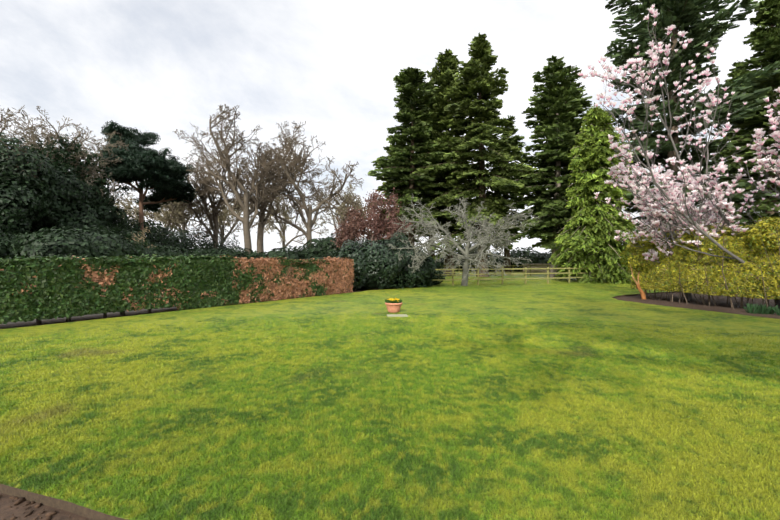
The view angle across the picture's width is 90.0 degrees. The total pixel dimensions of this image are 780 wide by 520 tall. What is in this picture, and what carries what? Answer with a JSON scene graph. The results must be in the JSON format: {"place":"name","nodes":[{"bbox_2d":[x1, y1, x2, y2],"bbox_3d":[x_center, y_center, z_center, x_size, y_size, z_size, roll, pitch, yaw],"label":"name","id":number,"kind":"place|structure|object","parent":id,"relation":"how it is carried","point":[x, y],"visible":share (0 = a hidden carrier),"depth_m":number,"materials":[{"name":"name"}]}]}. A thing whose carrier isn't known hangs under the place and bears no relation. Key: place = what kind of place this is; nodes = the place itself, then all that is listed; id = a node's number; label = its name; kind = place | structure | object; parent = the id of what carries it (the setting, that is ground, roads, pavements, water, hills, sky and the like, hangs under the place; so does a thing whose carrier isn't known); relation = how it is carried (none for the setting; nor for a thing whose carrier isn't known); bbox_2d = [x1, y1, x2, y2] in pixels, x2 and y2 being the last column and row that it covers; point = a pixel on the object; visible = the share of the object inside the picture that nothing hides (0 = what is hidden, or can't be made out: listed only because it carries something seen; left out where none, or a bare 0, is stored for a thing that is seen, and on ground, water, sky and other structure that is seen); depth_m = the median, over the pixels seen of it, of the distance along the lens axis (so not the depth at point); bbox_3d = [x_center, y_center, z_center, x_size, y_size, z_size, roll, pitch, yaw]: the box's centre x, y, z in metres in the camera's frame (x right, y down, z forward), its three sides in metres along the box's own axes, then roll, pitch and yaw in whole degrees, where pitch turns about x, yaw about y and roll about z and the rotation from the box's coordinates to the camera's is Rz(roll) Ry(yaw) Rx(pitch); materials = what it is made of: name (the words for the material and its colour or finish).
{"place":"outdoors","nodes":[
{"label":"outdoors","id":0,"kind":"place"},
{"bbox_2d":[127,227,154,247],"bbox_3d":[-22.657,-0.624,35.268,2.573,4.820,4.890,0,0,-36],"label":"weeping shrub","id":1,"kind":"object","parent":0,"point":[142,232],"visible":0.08,"depth_m":35.19,"materials":[{"name":"plant"}]},
{"bbox_2d":[0,271,779,519],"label":"lawn","id":2,"kind":"structure","parent":0,"point":[560,299],"depth_m":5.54,"materials":[{"name":"green plant"}]},
{"bbox_2d":[385,302,402,312],"bbox_3d":[0.123,1.554,12.830,0.584,0.315,0.584,0,0,-1],"label":"terracotta pot","id":3,"kind":"object","parent":2,"relation":"on","point":[393,307],"visible":0.81,"depth_m":12.63,"materials":[{"name":"ceramic"}]},
{"bbox_2d":[385,298,402,302],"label":"flowers","id":4,"kind":"object","parent":3,"relation":"on","point":[392,300],"visible":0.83,"depth_m":12.69,"materials":[{"name":"yellow plant"}]},
{"bbox_2d":[387,314,407,316],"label":"stone slab","id":5,"kind":"structure","parent":2,"relation":"on","point":[396,315],"depth_m":11.82,"materials":[{"name":"beige stone"}]},
{"bbox_2d":[388,194,538,285],"bbox_3d":[4.483,-1.572,25.226,9.436,6.616,10.671,0,0,-1],"label":"apple tree","id":6,"kind":"object","parent":2,"relation":"on","point":[491,239],"visible":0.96,"depth_m":24.01,"materials":[{"name":"grey plant"}]},
{"bbox_2d":[0,285,779,519],"bbox_3d":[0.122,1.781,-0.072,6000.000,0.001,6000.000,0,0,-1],"label":"soil bed","id":7,"kind":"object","parent":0,"point":[6,512],"depth_m":13.49,"materials":[{"name":"soil"}]},
{"bbox_2d":[0,495,73,519],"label":"soil clods","id":8,"kind":"object","parent":7,"relation":"on","point":[49,514],"visible":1,"depth_m":2.77,"materials":[{"name":"brown soil"}]},
{"bbox_2d":[0,307,176,324],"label":"board","id":9,"kind":"object","parent":7,"relation":"on","point":[87,315],"depth_m":12.49,"materials":[{"name":"brown wood"}]},
{"bbox_2d":[0,253,180,323],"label":"hedge","id":10,"kind":"object","parent":7,"relation":"on","point":[32,287],"visible":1,"depth_m":11.09,"materials":[{"name":"green plant"}]},
{"bbox_2d":[36,309,151,324],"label":"pegs","id":11,"kind":"object","parent":7,"relation":"on","point":[38,322],"visible":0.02,"depth_m":11.88,"materials":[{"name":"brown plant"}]},
{"bbox_2d":[125,168,176,238],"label":"pine wood","id":12,"kind":"object","parent":7,"relation":"on","point":[141,203],"visible":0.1,"depth_m":41.62,"materials":[{"name":"brown plant"}]},
{"bbox_2d":[0,120,362,259],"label":"evergreen trees","id":13,"kind":"object","parent":7,"relation":"on","point":[165,176],"visible":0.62,"depth_m":37.90,"materials":[{"name":"green plant"}]},
{"bbox_2d":[0,132,127,240],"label":"bush","id":14,"kind":"object","parent":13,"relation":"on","point":[45,197],"visible":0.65,"depth_m":29.89,"materials":[{"name":"green plant"}]},
{"bbox_2d":[0,104,384,253],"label":"bare trees","id":15,"kind":"object","parent":7,"relation":"on","point":[282,177],"visible":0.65,"depth_m":44.14,"materials":[{"name":"plant"}]},
{"bbox_2d":[164,254,353,310],"bbox_3d":[-5.038,0.750,17.365,1.421,2.011,9.328,0,0,35],"label":"hedge","id":16,"kind":"object","parent":7,"relation":"on","point":[205,281],"visible":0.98,"depth_m":15.78,"materials":[{"name":"green plant"}]},
{"bbox_2d":[331,187,414,248],"bbox_3d":[-1.460,-1.817,31.965,8.554,7.234,3.840,0,0,43],"label":"tree","id":17,"kind":"object","parent":7,"relation":"on","point":[397,225],"visible":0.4,"depth_m":30.59,"materials":[{"name":"brown plant"}]},
{"bbox_2d":[327,232,445,289],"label":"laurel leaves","id":18,"kind":"object","parent":7,"relation":"on","point":[378,263],"visible":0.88,"depth_m":23.21,"materials":[{"name":"green plant"}]},
{"bbox_2d":[291,245,601,271],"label":"hedge","id":19,"kind":"object","parent":7,"relation":"on","point":[537,257],"visible":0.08,"depth_m":56.78,"materials":[{"name":"green plant"}]},
{"bbox_2d":[426,267,615,285],"bbox_3d":[12.399,1.137,28.651,21.103,1.349,0.167,0,0,-18],"label":"fence","id":20,"kind":"object","parent":7,"relation":"on","point":[525,273],"visible":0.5,"depth_m":27.36,"materials":[{"name":"brown wood"}]},
{"bbox_2d":[440,265,630,275],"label":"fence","id":21,"kind":"object","parent":7,"relation":"on","point":[459,272],"visible":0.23,"depth_m":42.13,"materials":[{"name":"brown wood"}]},
{"bbox_2d":[523,264,550,272],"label":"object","id":22,"kind":"structure","parent":7,"relation":"on","point":[539,270],"depth_m":46.99,"materials":[{"name":"brown wood"}]},
{"bbox_2d":[547,103,637,283],"bbox_3d":[16.704,-5.131,30.774,7.676,14.535,7.473,0,0,-1],"label":"conifer tree","id":23,"kind":"object","parent":7,"relation":"on","point":[589,151],"depth_m":29.58,"materials":[{"name":"green plant"}]},
{"bbox_2d":[630,265,645,298],"bbox_3d":[11.341,0.568,17.753,0.836,2.516,0.310,0,0,-1],"label":"trunk","id":24,"kind":"object","parent":7,"relation":"on","point":[642,293],"visible":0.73,"depth_m":17.68,"materials":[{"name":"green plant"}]},
{"bbox_2d":[577,4,779,307],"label":"magnolia","id":25,"kind":"object","parent":7,"relation":"on","point":[664,177],"depth_m":15.04,"materials":[{"name":"pink plant"}]},
{"bbox_2d":[630,219,779,308],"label":"hedge stems","id":26,"kind":"object","parent":7,"relation":"on","point":[731,303],"visible":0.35,"depth_m":14.71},
{"bbox_2d":[630,226,779,299],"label":"hedge","id":27,"kind":"object","parent":26,"relation":"attached to","point":[656,276],"visible":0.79,"depth_m":14.65,"materials":[{"name":"yellow plant"}]},
{"bbox_2d":[619,216,779,271],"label":"shrub","id":28,"kind":"object","parent":27,"relation":"attached to","point":[763,224],"visible":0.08,"depth_m":14.89,"materials":[{"name":"yellow plant"}]},
{"bbox_2d":[743,303,779,315],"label":"low plants","id":29,"kind":"object","parent":7,"relation":"on","point":[758,309],"visible":0.98,"depth_m":12.87,"materials":[{"name":"green plant"}]},
{"bbox_2d":[0,0,779,257],"label":"sky","id":30,"kind":"structure","parent":0,"point":[161,67],"materials":[{"name":"white"}]}
]}

